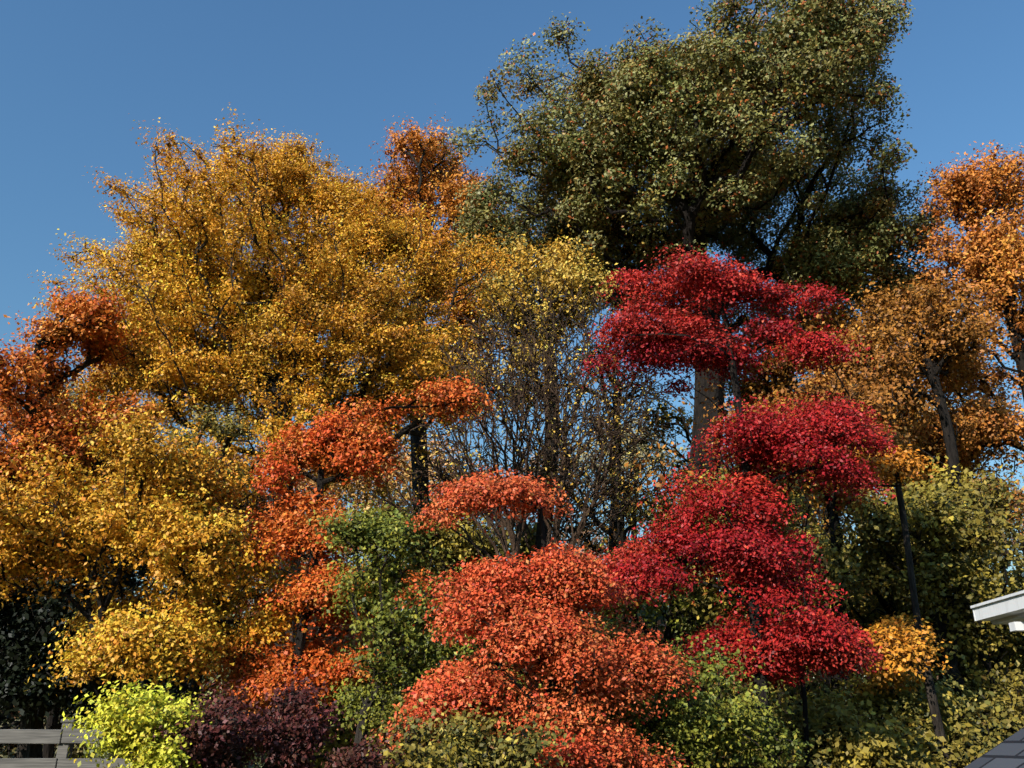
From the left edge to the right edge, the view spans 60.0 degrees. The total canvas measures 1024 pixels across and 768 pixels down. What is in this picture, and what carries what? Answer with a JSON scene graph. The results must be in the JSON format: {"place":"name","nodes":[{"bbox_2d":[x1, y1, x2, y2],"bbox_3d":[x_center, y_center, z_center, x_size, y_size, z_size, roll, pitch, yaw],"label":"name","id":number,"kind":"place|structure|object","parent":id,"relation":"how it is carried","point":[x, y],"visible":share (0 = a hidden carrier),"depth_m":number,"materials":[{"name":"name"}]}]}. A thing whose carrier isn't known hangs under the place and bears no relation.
{"place":"outdoors","nodes":[
{"label":"outdoors","id":0,"kind":"place"},
{"bbox_2d":[0,607,95,757],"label":"shrub","id":1,"kind":"object","parent":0,"point":[75,753],"depth_m":34.07,"materials":[{"name":"plant"}]},
{"bbox_2d":[0,592,121,757],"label":"shrub","id":2,"kind":"object","parent":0,"point":[12,715],"depth_m":35.68,"materials":[{"name":"plant"}]},
{"bbox_2d":[0,272,175,604],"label":"tree","id":3,"kind":"object","parent":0,"point":[96,337],"depth_m":20.07,"materials":[{"name":"orange plant"}]},
{"bbox_2d":[4,370,180,751],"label":"tree","id":4,"kind":"object","parent":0,"point":[70,392],"depth_m":51.85,"materials":[{"name":"orange plant"}]},
{"bbox_2d":[0,538,218,757],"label":"hedge","id":5,"kind":"object","parent":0,"point":[16,665],"depth_m":18.56,"materials":[{"name":"green plant"}]},
{"bbox_2d":[42,351,193,757],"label":"tree","id":6,"kind":"object","parent":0,"point":[104,396],"depth_m":25.00,"materials":[{"name":"plant"}]},
{"bbox_2d":[83,614,272,767],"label":"shrub","id":7,"kind":"object","parent":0,"point":[96,755],"depth_m":31.61,"materials":[{"name":"plant"}]},
{"bbox_2d":[96,421,271,709],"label":"tree","id":8,"kind":"object","parent":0,"point":[257,505],"depth_m":30.19,"materials":[{"name":"yellow plant"}]},
{"bbox_2d":[146,397,269,707],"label":"tree","id":9,"kind":"object","parent":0,"point":[219,430],"depth_m":17.36,"materials":[{"name":"plant"}]},
{"bbox_2d":[27,102,523,764],"bbox_3d":[-6.164,0.998,23.229,12.972,18.840,12.028,0,-22,0],"label":"gold tree","id":10,"kind":"object","parent":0,"point":[158,343],"depth_m":22.13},
{"bbox_2d":[224,601,404,759],"bbox_3d":[-7.639,11.694,34.502,8.251,7.562,7.377,0,-22,0],"label":"shrub","id":11,"kind":"object","parent":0,"point":[349,635],"depth_m":33.44,"materials":[{"name":"plant"}]},
{"bbox_2d":[268,417,478,619],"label":"tree","id":12,"kind":"object","parent":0,"point":[404,485],"depth_m":47.17,"materials":[{"name":"plant"}]},
{"bbox_2d":[320,623,441,767],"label":"shrub","id":13,"kind":"object","parent":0,"point":[389,681],"depth_m":37.44,"materials":[{"name":"green plant"}]},
{"bbox_2d":[323,111,520,767],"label":"tree","id":14,"kind":"object","parent":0,"point":[417,137],"depth_m":33.72,"materials":[{"name":"orange plant"}]},
{"bbox_2d":[3,675,972,767],"bbox_3d":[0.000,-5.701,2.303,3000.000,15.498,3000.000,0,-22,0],"label":"ground","id":15,"kind":"structure","parent":0,"point":[249,766],"depth_m":45.06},
{"bbox_2d":[0,719,230,767],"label":"fence","id":16,"kind":"object","parent":15,"relation":"on","point":[64,740],"visible":0.48,"depth_m":9.74,"materials":[{"name":"grey wood"}]},
{"bbox_2d":[60,674,211,767],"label":"yellow green shrub","id":17,"kind":"object","parent":15,"relation":"on","point":[146,717],"depth_m":8.22,"materials":[{"name":"yellow plant"}]},
{"bbox_2d":[0,394,319,757],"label":"gold tree","id":18,"kind":"object","parent":15,"relation":"on","point":[209,641],"depth_m":14.27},
{"bbox_2d":[163,430,347,693],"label":"tree","id":19,"kind":"object","parent":15,"relation":"on","point":[218,444],"depth_m":48.51,"materials":[{"name":"plant"}]},
{"bbox_2d":[152,667,411,767],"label":"maroon shrub","id":20,"kind":"object","parent":15,"relation":"on","point":[286,755],"depth_m":8.71,"materials":[{"name":"purple plant"}]},
{"bbox_2d":[246,630,454,767],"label":"shrub","id":21,"kind":"object","parent":15,"relation":"on","point":[328,749],"depth_m":15.99,"materials":[{"name":"plant"}]},
{"bbox_2d":[200,371,502,747],"bbox_3d":[-2.744,3.539,14.851,5.150,7.780,2.786,0,-22,0],"label":"orange tree","id":22,"kind":"object","parent":15,"relation":"on","point":[274,670],"depth_m":14.92,"materials":[{"name":"orange plant"}]},
{"bbox_2d":[294,495,488,767],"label":"tree","id":23,"kind":"object","parent":15,"relation":"on","point":[370,526],"depth_m":12.42,"materials":[{"name":"green plant"}]},
{"bbox_2d":[356,451,535,755],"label":"tree","id":24,"kind":"object","parent":15,"relation":"on","point":[465,549],"depth_m":22.35,"materials":[{"name":"plant"}]},
{"bbox_2d":[365,695,575,767],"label":"shrub","id":25,"kind":"object","parent":15,"relation":"on","point":[471,746],"depth_m":9.07,"materials":[{"name":"plant"}]},
{"bbox_2d":[394,514,615,742],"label":"tree","id":26,"kind":"object","parent":15,"relation":"on","point":[534,525],"depth_m":27.80,"materials":[{"name":"plant"}]},
{"bbox_2d":[441,449,608,635],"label":"tree","id":27,"kind":"object","parent":15,"relation":"on","point":[577,541],"depth_m":54.01,"materials":[{"name":"brown plant"}]},
{"bbox_2d":[364,297,691,716],"bbox_3d":[0.215,3.171,16.743,6.676,9.930,5.449,0,-22,0],"label":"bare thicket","id":28,"kind":"object","parent":15,"relation":"on","point":[521,527],"depth_m":17.24,"materials":[{"name":"brown plant"}]},
{"bbox_2d":[367,461,706,767],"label":"tree","id":29,"kind":"object","parent":15,"relation":"on","point":[540,627],"depth_m":10.35,"materials":[{"name":"orange plant"}]},
{"bbox_2d":[449,612,652,749],"bbox_3d":[0.854,6.864,18.707,5.677,4.613,5.343,0,-22,0],"label":"shrub","id":30,"kind":"object","parent":15,"relation":"on","point":[517,698],"depth_m":18.36,"materials":[{"name":"plant"}]},
{"bbox_2d":[460,277,675,733],"bbox_3d":[1.254,3.671,22.357,6.605,13.192,5.529,0,-22,0],"label":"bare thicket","id":31,"kind":"object","parent":15,"relation":"on","point":[585,331],"depth_m":23.36,"materials":[{"name":"brown plant"}]},
{"bbox_2d":[499,419,694,723],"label":"tree","id":32,"kind":"object","parent":15,"relation":"on","point":[618,526],"depth_m":24.52,"materials":[{"name":"brown plant"}]},
{"bbox_2d":[535,323,672,736],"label":"tree","id":33,"kind":"object","parent":15,"relation":"on","point":[615,544],"depth_m":35.10,"materials":[{"name":"brown plant"}]},
{"bbox_2d":[534,418,688,627],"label":"tree","id":34,"kind":"object","parent":15,"relation":"on","point":[654,456],"depth_m":55.65,"materials":[{"name":"brown plant"}]},
{"bbox_2d":[574,479,783,764],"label":"tree","id":35,"kind":"object","parent":15,"relation":"on","point":[686,605],"depth_m":20.80,"materials":[{"name":"green plant"}]},
{"bbox_2d":[536,612,830,767],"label":"shrub","id":36,"kind":"object","parent":15,"relation":"on","point":[711,717],"depth_m":11.25,"materials":[{"name":"green plant"}]},
{"bbox_2d":[437,0,951,767],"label":"tree","id":37,"kind":"object","parent":15,"relation":"on","point":[732,81],"depth_m":28.24,"materials":[{"name":"green plant"}]},
{"bbox_2d":[614,372,817,693],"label":"tree","id":38,"kind":"object","parent":15,"relation":"on","point":[665,408],"depth_m":32.45,"materials":[{"name":"brown plant"}]},
{"bbox_2d":[621,369,836,767],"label":"tree","id":39,"kind":"object","parent":15,"relation":"on","point":[661,476],"depth_m":15.16,"materials":[{"name":"plant"}]},
{"bbox_2d":[574,243,902,767],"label":"red tree","id":40,"kind":"object","parent":15,"relation":"on","point":[631,562],"depth_m":13.65,"materials":[{"name":"red plant"}]},
{"bbox_2d":[605,456,888,718],"bbox_3d":[4.726,4.987,17.933,5.584,7.502,4.570,0,-22,0],"label":"tree","id":41,"kind":"object","parent":15,"relation":"on","point":[832,574],"depth_m":18.10,"materials":[{"name":"plant"}]},
{"bbox_2d":[637,620,873,767],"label":"shrub","id":42,"kind":"object","parent":15,"relation":"on","point":[822,684],"depth_m":17.30,"materials":[{"name":"green plant"}]},
{"bbox_2d":[580,298,933,698],"bbox_3d":[5.554,3.600,18.489,7.915,10.396,5.397,0,-22,0],"label":"tree","id":43,"kind":"object","parent":15,"relation":"on","point":[833,538],"depth_m":19.25,"materials":[{"name":"red plant"}]},
{"bbox_2d":[700,356,937,699],"bbox_3d":[7.057,4.286,19.503,5.238,9.930,5.800,0,-22,0],"label":"tree","id":44,"kind":"object","parent":15,"relation":"on","point":[875,404],"depth_m":20.01,"materials":[{"name":"plant"}]},
{"bbox_2d":[731,482,910,691],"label":"tree","id":45,"kind":"object","parent":15,"relation":"on","point":[821,531],"depth_m":25.78,"materials":[{"name":"plant"}]},
{"bbox_2d":[712,676,941,767],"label":"shrub","id":46,"kind":"object","parent":15,"relation":"on","point":[873,748],"depth_m":14.07,"materials":[{"name":"green plant"}]},
{"bbox_2d":[802,439,952,767],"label":"orange sapling","id":47,"kind":"object","parent":15,"relation":"on","point":[905,635],"depth_m":15.43,"materials":[{"name":"orange plant"}]},
{"bbox_2d":[789,516,1021,677],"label":"tree","id":48,"kind":"object","parent":15,"relation":"on","point":[868,606],"depth_m":19.50,"materials":[{"name":"plant"}]},
{"bbox_2d":[800,360,1022,688],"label":"tree","id":49,"kind":"object","parent":15,"relation":"on","point":[914,412],"depth_m":26.89,"materials":[{"name":"orange plant"}]},
{"bbox_2d":[807,657,1023,767],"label":"shrub","id":50,"kind":"object","parent":15,"relation":"on","point":[947,700],"depth_m":15.31,"materials":[{"name":"plant"}]},
{"bbox_2d":[811,453,1023,744],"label":"tree","id":51,"kind":"object","parent":15,"relation":"on","point":[938,496],"depth_m":18.42,"materials":[{"name":"plant"}]},
{"bbox_2d":[822,261,1021,718],"bbox_3d":[10.883,3.254,22.477,5.560,14.035,5.062,0,-22,0],"label":"tree","id":52,"kind":"object","parent":15,"relation":"on","point":[933,328],"depth_m":23.36,"materials":[{"name":"orange plant"}]},
{"bbox_2d":[849,453,1023,677],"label":"tree","id":53,"kind":"object","parent":15,"relation":"on","point":[941,470],"depth_m":21.80,"materials":[{"name":"plant"}]},
{"bbox_2d":[863,388,1023,740],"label":"tree","id":54,"kind":"object","parent":15,"relation":"on","point":[965,440],"depth_m":24.49,"materials":[{"name":"plant"}]},
{"bbox_2d":[905,585,1023,744],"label":"shrub","id":55,"kind":"object","parent":15,"relation":"on","point":[985,686],"depth_m":18.31,"materials":[{"name":"green plant"}]},
{"bbox_2d":[978,476,1023,586],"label":"tree","id":56,"kind":"object","parent":15,"relation":"on","point":[1015,541],"depth_m":46.53,"materials":[{"name":"plant"}]},
{"bbox_2d":[0,0,1023,677],"label":"sky","id":57,"kind":"structure","parent":0,"point":[76,76],"materials":[{"name":"blue"}]},
{"bbox_2d":[426,613,603,750],"bbox_3d":[0.307,11.519,33.307,8.609,7.466,6.558,-8,-23,19],"label":"shrub","id":58,"kind":"object","parent":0,"point":[514,740],"depth_m":32.51,"materials":[{"name":"plant"}]},
{"bbox_2d":[447,224,624,595],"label":"pale yellow tree","id":59,"kind":"object","parent":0,"point":[578,273],"depth_m":26.43,"materials":[{"name":"yellow plant"}]},
{"bbox_2d":[557,592,721,767],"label":"shrub","id":60,"kind":"object","parent":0,"point":[640,614],"depth_m":35.10,"materials":[{"name":"plant"}]},
{"bbox_2d":[575,468,798,765],"bbox_3d":[3.851,5.247,19.313,4.866,7.949,3.790,0,-22,0],"label":"tree","id":61,"kind":"object","parent":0,"point":[607,528],"depth_m":19.71,"materials":[{"name":"plant"}]},
{"bbox_2d":[651,613,820,755],"bbox_3d":[8.018,11.211,32.391,7.458,6.915,7.763,0,-22,0],"label":"shrub","id":62,"kind":"object","parent":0,"point":[659,622],"depth_m":31.54,"materials":[{"name":"green plant"}]},
{"bbox_2d":[687,411,863,685],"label":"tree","id":63,"kind":"object","parent":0,"point":[827,530],"depth_m":21.29,"materials":[{"name":"plant"}]},
{"bbox_2d":[683,407,880,566],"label":"tree","id":64,"kind":"object","parent":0,"point":[816,514],"depth_m":46.19,"materials":[{"name":"plant"}]},
{"bbox_2d":[721,297,936,723],"bbox_3d":[11.071,4.994,31.098,9.887,17.263,9.125,0,-22,0],"label":"tree","id":65,"kind":"object","parent":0,"point":[778,371],"depth_m":31.06,"materials":[{"name":"plant"}]},
{"bbox_2d":[796,608,885,708],"bbox_3d":[13.782,13.005,38.812,9.186,8.357,9.290,0,-22,0],"label":"shrub","id":66,"kind":"object","parent":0,"point":[844,681],"depth_m":37.10,"materials":[{"name":"green plant"}]},
{"bbox_2d":[787,273,936,683],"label":"tree","id":67,"kind":"object","parent":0,"point":[833,324],"depth_m":29.52,"materials":[{"name":"orange plant"}]},
{"bbox_2d":[803,393,1021,611],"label":"tree","id":68,"kind":"object","parent":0,"point":[926,482],"depth_m":45.61,"materials":[{"name":"green plant"}]},
{"bbox_2d":[856,594,1023,745],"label":"shrub","id":69,"kind":"object","parent":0,"point":[1019,728],"depth_m":37.42,"materials":[{"name":"green plant"}]},
{"bbox_2d":[890,140,1023,482],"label":"tree","id":70,"kind":"object","parent":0,"point":[971,262],"depth_m":26.47,"materials":[{"name":"orange plant"}]},
{"bbox_2d":[964,727,1023,767],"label":"porch roof","id":71,"kind":"structure","parent":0,"point":[1008,752],"depth_m":4.10,"materials":[{"name":"grey"}]},
{"bbox_2d":[970,590,1023,631],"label":"roof eave","id":72,"kind":"object","parent":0,"point":[1008,609],"visible":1,"depth_m":7.61,"materials":[{"name":"white paint"}]}
]}

